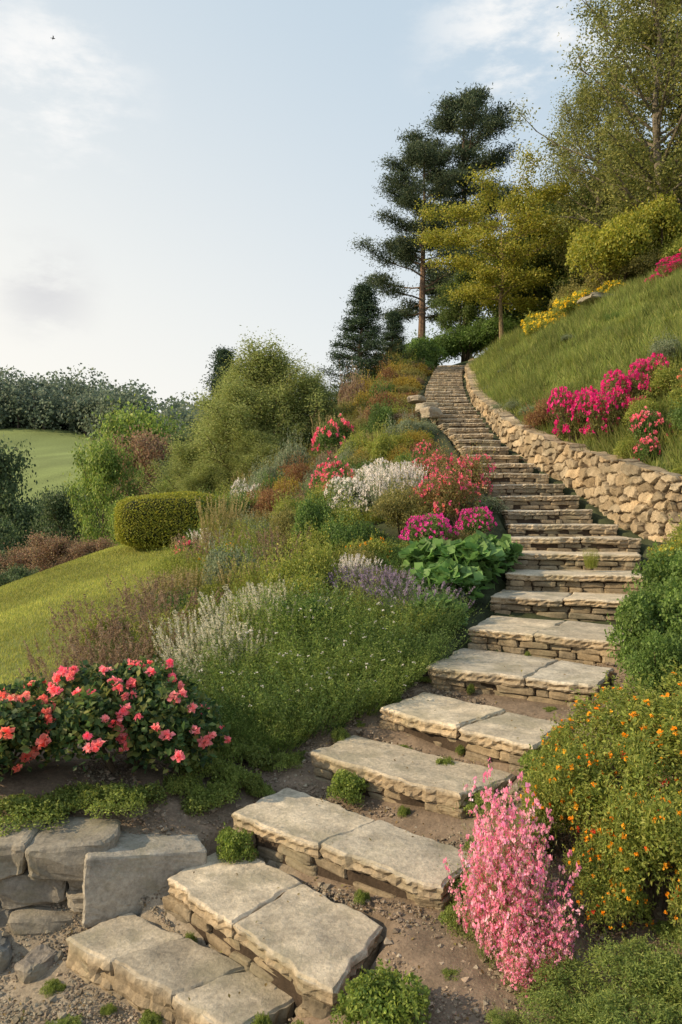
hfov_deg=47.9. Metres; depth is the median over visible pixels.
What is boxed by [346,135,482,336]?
pine tree
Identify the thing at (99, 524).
broadleaf tree
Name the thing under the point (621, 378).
magenta azalea bush
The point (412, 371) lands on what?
garden shrub
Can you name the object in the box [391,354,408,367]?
garden shrub
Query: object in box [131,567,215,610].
feathery perennial
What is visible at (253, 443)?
willow shrub
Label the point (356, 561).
white flowering plant
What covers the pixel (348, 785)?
mossy cushion plant
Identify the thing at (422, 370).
autumn shrub
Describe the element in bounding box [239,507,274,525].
feathery perennial
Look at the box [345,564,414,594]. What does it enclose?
purple sage
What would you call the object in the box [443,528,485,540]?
feathery perennial
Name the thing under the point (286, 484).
autumn shrub
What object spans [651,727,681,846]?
orange flowering bush
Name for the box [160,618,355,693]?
lavender bush
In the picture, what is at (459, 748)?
ground cover plant
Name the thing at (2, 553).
broadleaf tree
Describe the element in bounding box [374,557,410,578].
feathery perennial
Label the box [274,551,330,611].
garden shrub
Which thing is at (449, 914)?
ground cover plant
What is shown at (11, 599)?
lawn grass
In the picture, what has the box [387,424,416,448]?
garden shrub
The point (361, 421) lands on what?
garden shrub
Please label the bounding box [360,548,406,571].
feathery perennial
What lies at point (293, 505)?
garden shrub
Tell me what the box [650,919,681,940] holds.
ground cover plant
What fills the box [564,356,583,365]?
feathery perennial
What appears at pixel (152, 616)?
seedhead plant
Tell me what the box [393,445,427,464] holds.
garden shrub
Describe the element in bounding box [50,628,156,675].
seedhead plant
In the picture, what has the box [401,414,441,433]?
garden shrub
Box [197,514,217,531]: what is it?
garden shrub
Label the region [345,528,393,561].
orange flowering plant
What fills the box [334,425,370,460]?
garden shrub
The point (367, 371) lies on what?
garden shrub
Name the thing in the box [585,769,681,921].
orange flowering bush
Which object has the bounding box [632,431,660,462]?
pink flowering shrub
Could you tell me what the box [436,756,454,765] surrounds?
ground cover plant
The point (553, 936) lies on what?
pink flowering heather
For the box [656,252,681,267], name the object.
magenta azalea bush
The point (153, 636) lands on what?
feathery perennial
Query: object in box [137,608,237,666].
white lavender
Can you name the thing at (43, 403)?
distant woodland
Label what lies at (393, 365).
autumn shrub
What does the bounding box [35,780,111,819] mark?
ground cover plant
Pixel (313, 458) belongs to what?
garden shrub
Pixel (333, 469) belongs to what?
pink flowering shrub
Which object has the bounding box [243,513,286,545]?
garden shrub
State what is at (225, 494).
garden shrub
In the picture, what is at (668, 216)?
golden round shrub
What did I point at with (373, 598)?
feathery perennial
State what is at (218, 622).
garden shrub
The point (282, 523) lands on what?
garden shrub
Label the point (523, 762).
mossy cushion plant
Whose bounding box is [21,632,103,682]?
seedhead plant
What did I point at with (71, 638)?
seedhead plant
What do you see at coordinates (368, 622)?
lavender bush
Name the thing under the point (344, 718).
plant
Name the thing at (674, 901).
orange flowering bush
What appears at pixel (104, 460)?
broadleaf tree
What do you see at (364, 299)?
spruce tree
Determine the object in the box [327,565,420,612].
purple sage
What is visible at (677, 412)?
garden shrub
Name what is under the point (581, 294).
yellow flowering shrub
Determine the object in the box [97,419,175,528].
broadleaf tree
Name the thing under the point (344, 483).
white flowering plant
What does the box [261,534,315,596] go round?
garden shrub
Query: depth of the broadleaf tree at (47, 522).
43.94 m
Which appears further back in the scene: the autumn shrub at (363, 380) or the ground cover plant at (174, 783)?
the autumn shrub at (363, 380)
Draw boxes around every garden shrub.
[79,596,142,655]
[139,610,170,636]
[152,581,201,616]
[156,538,210,566]
[175,586,233,633]
[187,484,228,522]
[196,527,264,590]
[196,571,227,603]
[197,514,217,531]
[207,613,228,648]
[210,484,247,501]
[214,506,258,530]
[215,478,240,499]
[218,482,259,518]
[222,590,265,648]
[229,471,267,497]
[234,488,260,503]
[241,536,284,557]
[242,455,266,486]
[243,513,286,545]
[252,448,287,483]
[253,536,289,563]
[256,463,293,494]
[259,449,279,472]
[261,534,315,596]
[264,576,351,644]
[266,494,299,545]
[269,487,299,521]
[271,422,310,488]
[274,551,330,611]
[275,522,304,553]
[283,438,312,455]
[284,514,343,562]
[286,525,345,596]
[289,441,319,461]
[291,480,335,555]
[296,472,316,493]
[298,472,340,512]
[299,465,317,492]
[300,535,337,567]
[310,452,335,471]
[317,505,379,554]
[323,488,365,553]
[324,400,357,425]
[330,388,375,417]
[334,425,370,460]
[335,438,360,460]
[336,370,375,399]
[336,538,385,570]
[338,463,372,512]
[340,452,376,473]
[342,446,374,464]
[345,408,370,432]
[348,425,368,440]
[354,356,385,382]
[357,390,382,408]
[358,420,381,435]
[361,433,393,460]
[361,563,406,580]
[366,393,395,433]
[366,526,386,537]
[368,371,397,397]
[368,416,394,466]
[368,574,402,595]
[369,471,432,535]
[377,537,418,560]
[379,330,442,365]
[379,341,414,362]
[381,405,426,436]
[384,540,414,560]
[385,400,410,420]
[386,349,423,365]
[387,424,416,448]
[388,334,449,368]
[389,361,426,382]
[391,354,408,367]
[391,392,414,410]
[391,453,412,488]
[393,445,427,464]
[394,381,420,395]
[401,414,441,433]
[405,323,461,368]
[412,357,435,369]
[413,428,433,442]
[420,444,449,465]
[440,314,493,361]
[451,489,508,512]
[462,306,528,348]
[490,401,505,408]
[502,399,520,409]
[517,402,537,415]
[547,275,593,309]
[559,333,574,340]
[575,261,636,291]
[612,432,638,458]
[617,314,636,323]
[619,240,675,279]
[621,385,659,425]
[645,355,681,397]
[647,327,681,360]
[658,229,681,260]
[666,374,681,408]
[666,389,681,428]
[670,463,681,474]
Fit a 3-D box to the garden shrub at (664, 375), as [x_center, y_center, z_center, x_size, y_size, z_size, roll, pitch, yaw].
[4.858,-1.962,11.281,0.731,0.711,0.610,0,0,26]
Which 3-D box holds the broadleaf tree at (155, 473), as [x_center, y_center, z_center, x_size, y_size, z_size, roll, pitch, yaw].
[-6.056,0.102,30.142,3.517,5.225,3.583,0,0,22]
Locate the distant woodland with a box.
[0,363,207,440]
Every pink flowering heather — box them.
[439,826,506,942]
[447,819,548,970]
[453,758,557,878]
[462,775,588,949]
[487,899,561,998]
[515,887,594,980]
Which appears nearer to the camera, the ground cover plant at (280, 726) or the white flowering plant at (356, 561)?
the ground cover plant at (280, 726)
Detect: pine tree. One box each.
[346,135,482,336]
[391,81,526,359]
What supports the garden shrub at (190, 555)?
on the ground at (50, 455)
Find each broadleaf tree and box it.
[0,432,48,561]
[0,501,64,563]
[0,513,30,568]
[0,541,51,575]
[0,543,13,571]
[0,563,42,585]
[11,480,100,566]
[14,499,63,534]
[20,502,70,546]
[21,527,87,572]
[47,394,188,537]
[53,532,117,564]
[59,475,143,541]
[62,426,148,546]
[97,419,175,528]
[98,492,144,545]
[120,416,186,488]
[141,456,167,494]
[145,475,177,491]
[155,421,199,484]
[426,271,489,362]
[449,232,539,349]
[483,209,594,328]
[494,179,601,313]
[556,133,680,286]
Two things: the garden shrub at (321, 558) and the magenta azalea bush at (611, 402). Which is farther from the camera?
the magenta azalea bush at (611, 402)
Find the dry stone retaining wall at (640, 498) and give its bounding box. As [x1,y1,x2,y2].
[464,358,681,541]
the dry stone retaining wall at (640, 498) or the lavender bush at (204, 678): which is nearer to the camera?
the lavender bush at (204, 678)
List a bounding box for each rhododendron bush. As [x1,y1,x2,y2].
[0,671,71,781]
[39,654,230,774]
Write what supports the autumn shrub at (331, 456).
on the ground at (50, 455)
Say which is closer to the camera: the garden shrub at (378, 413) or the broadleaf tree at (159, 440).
the garden shrub at (378, 413)
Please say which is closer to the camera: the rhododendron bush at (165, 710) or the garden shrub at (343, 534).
the rhododendron bush at (165, 710)
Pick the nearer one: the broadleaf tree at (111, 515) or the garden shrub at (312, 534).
the garden shrub at (312, 534)
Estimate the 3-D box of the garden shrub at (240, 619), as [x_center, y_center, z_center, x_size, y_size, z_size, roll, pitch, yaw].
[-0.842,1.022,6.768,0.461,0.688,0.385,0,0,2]
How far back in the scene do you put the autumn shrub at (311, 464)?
16.22 m
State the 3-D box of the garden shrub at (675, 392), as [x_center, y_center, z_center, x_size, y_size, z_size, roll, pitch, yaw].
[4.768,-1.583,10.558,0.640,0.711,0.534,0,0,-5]
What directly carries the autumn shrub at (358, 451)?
on the ground at (50, 455)
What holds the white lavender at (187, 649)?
on the ground at (50, 455)
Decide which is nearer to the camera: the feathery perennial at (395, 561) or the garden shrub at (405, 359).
the feathery perennial at (395, 561)
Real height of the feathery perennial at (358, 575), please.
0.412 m
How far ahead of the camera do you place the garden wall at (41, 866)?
3.86 m
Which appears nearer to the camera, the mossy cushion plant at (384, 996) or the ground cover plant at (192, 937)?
the mossy cushion plant at (384, 996)
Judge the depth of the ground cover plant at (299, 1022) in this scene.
2.94 m
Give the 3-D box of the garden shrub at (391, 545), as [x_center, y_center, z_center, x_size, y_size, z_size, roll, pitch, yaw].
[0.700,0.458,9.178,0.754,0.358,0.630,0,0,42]
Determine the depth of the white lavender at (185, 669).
6.05 m
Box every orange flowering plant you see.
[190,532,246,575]
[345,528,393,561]
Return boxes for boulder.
[0,930,12,973]
[14,944,57,983]
[407,395,425,403]
[415,402,438,412]
[420,406,442,418]
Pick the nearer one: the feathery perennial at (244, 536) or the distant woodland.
the feathery perennial at (244, 536)
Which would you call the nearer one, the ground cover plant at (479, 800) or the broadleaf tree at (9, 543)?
the ground cover plant at (479, 800)
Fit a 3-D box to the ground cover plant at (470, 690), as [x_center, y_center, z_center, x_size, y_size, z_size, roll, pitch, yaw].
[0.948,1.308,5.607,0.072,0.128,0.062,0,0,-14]
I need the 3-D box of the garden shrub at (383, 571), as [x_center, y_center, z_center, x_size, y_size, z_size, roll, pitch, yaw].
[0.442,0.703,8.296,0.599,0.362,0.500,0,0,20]
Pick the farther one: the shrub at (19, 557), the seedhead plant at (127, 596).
the shrub at (19, 557)
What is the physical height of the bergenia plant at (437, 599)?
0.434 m
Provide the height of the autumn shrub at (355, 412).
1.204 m
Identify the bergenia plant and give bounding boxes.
[398,535,463,573]
[402,558,490,610]
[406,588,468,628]
[422,533,505,589]
[464,529,524,571]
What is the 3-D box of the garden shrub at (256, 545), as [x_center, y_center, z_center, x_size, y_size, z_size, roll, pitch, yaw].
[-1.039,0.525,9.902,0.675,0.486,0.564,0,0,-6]
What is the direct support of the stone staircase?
on the ground at (50, 455)
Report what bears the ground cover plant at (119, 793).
on the ground at (50, 455)
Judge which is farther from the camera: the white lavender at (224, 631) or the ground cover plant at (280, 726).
the white lavender at (224, 631)
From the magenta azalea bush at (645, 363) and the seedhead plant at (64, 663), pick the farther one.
the magenta azalea bush at (645, 363)
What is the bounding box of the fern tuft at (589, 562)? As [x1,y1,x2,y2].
[582,548,599,568]
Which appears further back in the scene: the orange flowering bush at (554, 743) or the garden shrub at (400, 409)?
the garden shrub at (400, 409)
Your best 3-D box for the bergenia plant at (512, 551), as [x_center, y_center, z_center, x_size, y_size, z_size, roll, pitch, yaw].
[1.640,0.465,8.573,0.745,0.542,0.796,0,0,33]
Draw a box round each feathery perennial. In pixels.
[82,626,154,666]
[112,604,213,665]
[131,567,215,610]
[142,540,209,592]
[155,555,205,590]
[160,562,212,593]
[169,595,218,615]
[170,535,208,553]
[172,558,230,586]
[182,524,215,543]
[194,487,249,548]
[202,550,284,607]
[202,590,241,612]
[208,517,280,551]
[223,539,280,568]
[224,547,292,605]
[229,467,259,490]
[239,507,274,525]
[310,408,351,456]
[320,539,367,571]
[327,587,387,625]
[328,571,386,609]
[328,598,391,626]
[340,566,380,590]
[345,504,389,523]
[354,432,380,444]
[356,598,450,643]
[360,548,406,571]
[365,534,408,547]
[365,576,430,613]
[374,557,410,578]
[390,602,458,623]
[402,506,433,522]
[426,506,458,520]
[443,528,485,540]
[467,604,479,614]
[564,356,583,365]
[600,310,622,320]
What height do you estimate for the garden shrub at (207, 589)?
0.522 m
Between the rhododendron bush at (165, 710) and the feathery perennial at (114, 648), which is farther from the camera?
the feathery perennial at (114, 648)
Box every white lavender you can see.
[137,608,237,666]
[154,653,206,688]
[158,634,256,685]
[189,613,292,680]
[198,587,280,650]
[222,574,325,609]
[231,580,353,632]
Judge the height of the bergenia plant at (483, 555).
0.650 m
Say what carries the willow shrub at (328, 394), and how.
on the ground at (50, 455)
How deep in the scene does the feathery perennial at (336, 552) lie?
8.91 m
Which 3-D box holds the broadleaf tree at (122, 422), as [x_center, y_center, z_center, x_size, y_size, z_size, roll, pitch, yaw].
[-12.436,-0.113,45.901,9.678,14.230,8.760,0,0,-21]
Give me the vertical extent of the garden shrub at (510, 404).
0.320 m
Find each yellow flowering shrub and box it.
[521,308,562,333]
[522,316,559,338]
[548,291,581,317]
[571,284,592,301]
[597,275,624,292]
[646,526,681,562]
[665,511,681,542]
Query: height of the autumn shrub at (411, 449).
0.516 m
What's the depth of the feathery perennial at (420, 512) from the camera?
10.45 m
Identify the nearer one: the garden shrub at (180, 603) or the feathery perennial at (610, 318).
the garden shrub at (180, 603)
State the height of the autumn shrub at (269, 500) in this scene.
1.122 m
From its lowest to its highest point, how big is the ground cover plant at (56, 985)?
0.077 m
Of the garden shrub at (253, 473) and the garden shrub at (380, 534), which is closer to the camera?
the garden shrub at (380, 534)
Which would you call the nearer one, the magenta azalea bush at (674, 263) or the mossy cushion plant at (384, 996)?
the mossy cushion plant at (384, 996)
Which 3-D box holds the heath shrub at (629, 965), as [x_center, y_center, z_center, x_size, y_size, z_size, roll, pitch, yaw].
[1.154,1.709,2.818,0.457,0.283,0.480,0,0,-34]
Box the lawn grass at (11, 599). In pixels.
[0,544,174,692]
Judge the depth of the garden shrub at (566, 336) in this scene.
18.23 m
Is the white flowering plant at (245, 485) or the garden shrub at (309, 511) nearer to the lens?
the garden shrub at (309, 511)
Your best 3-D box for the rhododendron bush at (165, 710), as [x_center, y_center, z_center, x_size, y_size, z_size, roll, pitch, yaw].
[-1.305,1.290,4.748,1.218,0.738,1.150,0,0,-17]
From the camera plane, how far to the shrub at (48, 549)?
21.62 m
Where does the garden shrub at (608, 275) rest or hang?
on the ground at (50, 455)
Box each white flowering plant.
[187,527,227,542]
[230,474,261,499]
[324,469,389,514]
[331,553,382,580]
[347,460,375,475]
[352,455,395,500]
[364,460,424,518]
[380,459,436,493]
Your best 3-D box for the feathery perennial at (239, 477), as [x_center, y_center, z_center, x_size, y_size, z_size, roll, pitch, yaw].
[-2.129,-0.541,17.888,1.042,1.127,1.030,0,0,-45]
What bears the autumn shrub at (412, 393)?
on the ground at (50, 455)
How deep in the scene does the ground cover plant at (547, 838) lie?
3.66 m
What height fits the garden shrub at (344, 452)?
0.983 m
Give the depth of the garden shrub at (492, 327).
30.48 m
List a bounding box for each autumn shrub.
[243,474,295,524]
[245,481,276,498]
[273,468,301,495]
[275,450,312,483]
[280,486,305,499]
[284,449,317,485]
[302,458,314,469]
[317,444,340,462]
[337,355,369,407]
[340,405,356,420]
[346,382,373,409]
[348,402,371,422]
[352,441,375,461]
[353,369,371,391]
[355,403,369,423]
[358,372,399,394]
[362,378,407,418]
[365,355,406,381]
[374,352,405,383]
[383,355,411,372]
[385,387,411,401]
[386,439,410,463]
[389,406,419,422]
[392,371,424,389]
[396,414,425,423]
[397,386,420,399]
[397,435,436,453]
[399,426,437,447]
[401,374,424,383]
[402,359,432,374]
[404,361,432,375]
[522,382,559,429]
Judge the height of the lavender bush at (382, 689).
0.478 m
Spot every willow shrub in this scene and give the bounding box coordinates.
[129,432,235,497]
[163,371,307,489]
[168,358,310,452]
[170,458,236,500]
[182,325,341,472]
[195,423,293,496]
[277,365,341,439]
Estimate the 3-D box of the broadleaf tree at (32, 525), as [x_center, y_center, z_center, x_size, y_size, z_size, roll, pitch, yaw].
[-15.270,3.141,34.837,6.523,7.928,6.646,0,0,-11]
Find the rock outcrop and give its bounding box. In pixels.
[577,292,613,305]
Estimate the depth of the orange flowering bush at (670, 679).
4.23 m
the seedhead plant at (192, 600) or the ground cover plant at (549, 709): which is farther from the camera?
the seedhead plant at (192, 600)
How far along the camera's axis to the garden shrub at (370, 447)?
14.68 m
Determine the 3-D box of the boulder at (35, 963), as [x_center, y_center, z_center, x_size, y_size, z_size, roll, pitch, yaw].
[-1.453,2.174,3.655,0.168,0.142,0.181,0,0,34]
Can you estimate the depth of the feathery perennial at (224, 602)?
7.75 m
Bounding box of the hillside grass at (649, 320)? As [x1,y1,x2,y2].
[471,269,681,471]
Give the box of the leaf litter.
[2,658,668,1023]
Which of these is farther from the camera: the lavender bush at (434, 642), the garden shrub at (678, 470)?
the garden shrub at (678, 470)
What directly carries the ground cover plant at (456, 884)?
on the ground at (50, 455)
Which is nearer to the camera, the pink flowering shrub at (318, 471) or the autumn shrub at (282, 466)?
the pink flowering shrub at (318, 471)
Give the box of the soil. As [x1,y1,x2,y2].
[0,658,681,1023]
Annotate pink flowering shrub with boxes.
[174,536,207,553]
[309,455,336,488]
[311,409,356,454]
[321,452,356,490]
[412,439,430,457]
[627,403,673,445]
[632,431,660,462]
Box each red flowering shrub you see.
[405,446,482,528]
[410,444,440,482]
[426,431,495,497]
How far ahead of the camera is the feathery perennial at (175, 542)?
10.46 m
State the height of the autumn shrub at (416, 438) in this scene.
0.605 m
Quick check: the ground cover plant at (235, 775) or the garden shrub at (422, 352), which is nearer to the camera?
the ground cover plant at (235, 775)
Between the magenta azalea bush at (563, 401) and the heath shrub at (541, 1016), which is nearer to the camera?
the heath shrub at (541, 1016)
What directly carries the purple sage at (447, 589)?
on the ground at (50, 455)
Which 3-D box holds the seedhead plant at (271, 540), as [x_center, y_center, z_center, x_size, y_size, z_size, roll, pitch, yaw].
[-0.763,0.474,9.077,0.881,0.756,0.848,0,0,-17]
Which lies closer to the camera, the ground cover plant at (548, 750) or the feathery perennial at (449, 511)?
the ground cover plant at (548, 750)
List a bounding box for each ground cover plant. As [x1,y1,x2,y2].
[0,786,78,835]
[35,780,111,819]
[39,978,65,997]
[45,1013,85,1023]
[81,779,167,819]
[100,1002,116,1017]
[138,1008,163,1023]
[160,771,205,798]
[173,750,233,780]
[180,781,241,816]
[185,931,197,942]
[206,762,263,797]
[211,732,273,773]
[212,712,247,745]
[245,782,275,797]
[251,1011,271,1023]
[258,764,275,771]
[265,713,297,742]
[268,750,304,771]
[289,1018,303,1023]
[330,726,350,742]
[353,889,370,904]
[355,723,365,726]
[383,685,400,701]
[389,698,401,703]
[397,805,410,817]
[419,676,430,682]
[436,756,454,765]
[436,898,475,937]
[437,862,471,898]
[442,965,460,981]
[455,744,464,756]
[463,790,508,815]
[464,836,486,852]
[466,683,474,694]
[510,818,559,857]
[537,740,570,755]
[542,706,557,711]
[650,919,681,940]
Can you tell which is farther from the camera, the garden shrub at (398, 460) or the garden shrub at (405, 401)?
the garden shrub at (405, 401)
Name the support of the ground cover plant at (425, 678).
on the ground at (50, 455)
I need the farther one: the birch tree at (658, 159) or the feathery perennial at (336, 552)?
the birch tree at (658, 159)
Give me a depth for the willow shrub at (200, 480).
18.28 m
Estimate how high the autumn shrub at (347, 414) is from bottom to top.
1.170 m
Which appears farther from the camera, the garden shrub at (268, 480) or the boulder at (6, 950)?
the garden shrub at (268, 480)
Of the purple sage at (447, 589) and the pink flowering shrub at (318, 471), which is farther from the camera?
the pink flowering shrub at (318, 471)
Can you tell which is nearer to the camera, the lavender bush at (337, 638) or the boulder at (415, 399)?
the lavender bush at (337, 638)
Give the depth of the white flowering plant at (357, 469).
13.10 m
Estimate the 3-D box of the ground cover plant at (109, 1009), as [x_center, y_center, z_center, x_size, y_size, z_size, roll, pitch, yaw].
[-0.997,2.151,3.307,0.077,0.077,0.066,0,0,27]
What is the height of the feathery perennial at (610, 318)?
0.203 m
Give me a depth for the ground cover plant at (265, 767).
4.84 m
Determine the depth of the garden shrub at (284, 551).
9.38 m
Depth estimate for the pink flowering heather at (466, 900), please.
3.22 m
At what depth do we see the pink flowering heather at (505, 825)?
3.21 m
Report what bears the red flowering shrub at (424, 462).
on the ground at (50, 455)
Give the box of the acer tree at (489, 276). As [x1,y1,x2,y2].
[404,139,586,339]
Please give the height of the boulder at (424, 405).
0.217 m
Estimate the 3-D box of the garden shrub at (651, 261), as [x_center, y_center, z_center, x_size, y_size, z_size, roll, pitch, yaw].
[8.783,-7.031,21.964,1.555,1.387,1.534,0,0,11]
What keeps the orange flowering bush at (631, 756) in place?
on the ground at (50, 455)
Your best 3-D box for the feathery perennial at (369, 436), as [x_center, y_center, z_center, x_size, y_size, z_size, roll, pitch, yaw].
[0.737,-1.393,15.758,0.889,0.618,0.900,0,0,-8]
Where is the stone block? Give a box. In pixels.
[82,831,206,927]
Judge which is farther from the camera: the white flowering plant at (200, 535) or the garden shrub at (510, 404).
the garden shrub at (510, 404)
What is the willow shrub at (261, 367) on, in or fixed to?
on the ground at (50, 455)
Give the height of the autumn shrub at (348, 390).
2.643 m
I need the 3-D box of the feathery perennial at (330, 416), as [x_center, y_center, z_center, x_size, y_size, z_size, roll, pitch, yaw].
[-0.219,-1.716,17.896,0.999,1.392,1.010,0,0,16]
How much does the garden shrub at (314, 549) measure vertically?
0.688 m
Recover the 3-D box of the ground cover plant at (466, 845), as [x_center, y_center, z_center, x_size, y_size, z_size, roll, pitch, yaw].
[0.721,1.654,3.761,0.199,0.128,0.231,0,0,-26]
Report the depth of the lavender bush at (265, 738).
5.02 m
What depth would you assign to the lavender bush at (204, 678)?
5.72 m
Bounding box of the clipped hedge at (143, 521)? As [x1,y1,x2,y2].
[113,490,222,549]
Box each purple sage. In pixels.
[315,563,400,592]
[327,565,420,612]
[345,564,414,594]
[363,574,474,612]
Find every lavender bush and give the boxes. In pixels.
[150,650,286,703]
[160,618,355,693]
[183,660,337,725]
[188,687,262,742]
[201,574,392,660]
[207,686,282,745]
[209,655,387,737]
[211,696,322,753]
[236,619,411,692]
[269,614,415,672]
[276,643,420,717]
[285,595,437,651]
[311,633,448,693]
[339,611,476,673]
[364,585,481,645]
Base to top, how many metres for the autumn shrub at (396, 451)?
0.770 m
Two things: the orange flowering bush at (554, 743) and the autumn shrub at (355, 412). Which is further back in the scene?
the autumn shrub at (355, 412)
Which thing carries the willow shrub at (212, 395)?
on the ground at (50, 455)
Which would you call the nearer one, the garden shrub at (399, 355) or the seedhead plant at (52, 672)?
the seedhead plant at (52, 672)
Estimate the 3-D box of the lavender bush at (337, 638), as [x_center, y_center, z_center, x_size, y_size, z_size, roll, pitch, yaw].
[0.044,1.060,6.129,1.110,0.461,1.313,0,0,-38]
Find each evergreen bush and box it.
[604,576,681,687]
[623,621,681,698]
[631,540,681,631]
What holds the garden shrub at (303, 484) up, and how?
on the ground at (50, 455)
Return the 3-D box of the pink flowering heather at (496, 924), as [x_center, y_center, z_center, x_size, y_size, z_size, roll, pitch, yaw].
[0.650,1.564,3.108,0.426,0.605,0.366,0,0,-10]
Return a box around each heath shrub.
[484,1002,537,1023]
[514,945,633,1023]
[515,993,596,1023]
[573,971,681,1023]
[577,923,681,1023]
[637,935,681,1022]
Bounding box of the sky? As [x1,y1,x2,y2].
[0,0,681,412]
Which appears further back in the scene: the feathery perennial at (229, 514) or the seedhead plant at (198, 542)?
the feathery perennial at (229, 514)
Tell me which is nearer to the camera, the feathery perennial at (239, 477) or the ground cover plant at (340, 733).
the ground cover plant at (340, 733)
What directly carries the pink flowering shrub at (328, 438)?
on the ground at (50, 455)
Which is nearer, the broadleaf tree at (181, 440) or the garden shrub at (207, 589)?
the garden shrub at (207, 589)
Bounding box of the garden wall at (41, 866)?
[0,817,120,935]
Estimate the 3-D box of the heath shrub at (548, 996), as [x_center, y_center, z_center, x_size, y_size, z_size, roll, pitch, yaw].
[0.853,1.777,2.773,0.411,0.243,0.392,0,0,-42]
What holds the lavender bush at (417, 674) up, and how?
on the ground at (50, 455)
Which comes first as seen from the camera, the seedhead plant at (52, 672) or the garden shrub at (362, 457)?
the seedhead plant at (52, 672)
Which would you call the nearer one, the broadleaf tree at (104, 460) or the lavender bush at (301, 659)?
the lavender bush at (301, 659)
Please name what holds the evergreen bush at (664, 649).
on the ground at (50, 455)
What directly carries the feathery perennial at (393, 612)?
on the ground at (50, 455)
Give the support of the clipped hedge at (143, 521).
on the ground at (50, 455)
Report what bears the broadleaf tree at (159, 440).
on the ground at (50, 455)
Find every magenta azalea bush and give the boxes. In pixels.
[547,379,598,441]
[570,382,633,442]
[600,361,651,415]
[628,346,668,394]
[644,273,667,281]
[655,259,681,274]
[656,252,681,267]
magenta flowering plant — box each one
[398,506,458,542]
[454,498,496,534]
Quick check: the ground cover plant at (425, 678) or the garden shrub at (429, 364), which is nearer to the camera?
the ground cover plant at (425, 678)
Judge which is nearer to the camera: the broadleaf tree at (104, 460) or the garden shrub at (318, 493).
the garden shrub at (318, 493)
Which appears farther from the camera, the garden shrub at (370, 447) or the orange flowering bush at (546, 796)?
the garden shrub at (370, 447)
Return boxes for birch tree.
[504,0,681,258]
[534,49,662,292]
[591,0,681,211]
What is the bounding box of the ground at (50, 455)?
[0,295,681,1023]
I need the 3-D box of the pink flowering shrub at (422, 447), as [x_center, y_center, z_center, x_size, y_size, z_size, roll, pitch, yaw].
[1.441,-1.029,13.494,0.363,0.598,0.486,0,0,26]
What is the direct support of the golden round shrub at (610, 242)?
on the ground at (50, 455)
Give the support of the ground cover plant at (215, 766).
on the ground at (50, 455)
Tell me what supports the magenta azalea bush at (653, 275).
on the ground at (50, 455)
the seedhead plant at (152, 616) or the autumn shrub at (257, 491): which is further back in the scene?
the autumn shrub at (257, 491)
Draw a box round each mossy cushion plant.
[215,822,259,863]
[326,767,369,806]
[328,958,431,1023]
[517,744,555,788]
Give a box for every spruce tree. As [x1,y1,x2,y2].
[185,344,239,441]
[309,279,394,407]
[371,310,414,362]
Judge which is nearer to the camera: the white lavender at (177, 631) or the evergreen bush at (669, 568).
the evergreen bush at (669, 568)
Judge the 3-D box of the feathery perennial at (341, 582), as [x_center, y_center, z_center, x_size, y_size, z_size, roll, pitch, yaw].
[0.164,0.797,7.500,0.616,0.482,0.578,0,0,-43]
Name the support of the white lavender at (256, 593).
on the ground at (50, 455)
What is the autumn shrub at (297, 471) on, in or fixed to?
on the ground at (50, 455)
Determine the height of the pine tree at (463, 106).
14.670 m
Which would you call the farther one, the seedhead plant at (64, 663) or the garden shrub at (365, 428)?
the garden shrub at (365, 428)
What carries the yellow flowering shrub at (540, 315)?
on the ground at (50, 455)
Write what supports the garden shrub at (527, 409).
on the ground at (50, 455)
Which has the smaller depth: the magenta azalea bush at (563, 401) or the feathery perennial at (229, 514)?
the feathery perennial at (229, 514)
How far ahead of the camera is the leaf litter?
3.68 m
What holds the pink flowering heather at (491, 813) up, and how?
on the ground at (50, 455)
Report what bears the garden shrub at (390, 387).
on the ground at (50, 455)
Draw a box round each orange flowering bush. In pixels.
[516,745,608,858]
[531,711,615,780]
[545,707,676,856]
[553,670,681,775]
[561,813,656,937]
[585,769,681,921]
[615,672,681,791]
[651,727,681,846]
[658,657,681,699]
[664,849,681,931]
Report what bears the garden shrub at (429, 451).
on the ground at (50, 455)
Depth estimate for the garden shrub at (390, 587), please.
7.65 m
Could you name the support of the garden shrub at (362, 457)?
on the ground at (50, 455)
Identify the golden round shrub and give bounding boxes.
[564,202,665,284]
[622,187,681,262]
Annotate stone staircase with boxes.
[66,365,642,1023]
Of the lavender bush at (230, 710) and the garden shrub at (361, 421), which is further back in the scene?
the garden shrub at (361, 421)
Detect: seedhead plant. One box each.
[10,656,87,699]
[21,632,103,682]
[47,613,158,670]
[48,591,164,659]
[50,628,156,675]
[84,593,196,666]
[102,622,195,668]
[104,571,191,620]
[133,580,223,643]
[137,606,221,650]
[174,526,241,564]
[239,520,311,562]
[442,514,484,530]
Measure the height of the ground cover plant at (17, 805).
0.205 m
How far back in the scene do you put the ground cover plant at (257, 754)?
4.84 m
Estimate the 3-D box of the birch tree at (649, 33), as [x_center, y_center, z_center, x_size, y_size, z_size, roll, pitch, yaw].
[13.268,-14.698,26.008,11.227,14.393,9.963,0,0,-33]
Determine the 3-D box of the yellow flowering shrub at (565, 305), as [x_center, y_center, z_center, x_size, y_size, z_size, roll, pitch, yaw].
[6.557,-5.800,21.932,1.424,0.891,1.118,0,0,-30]

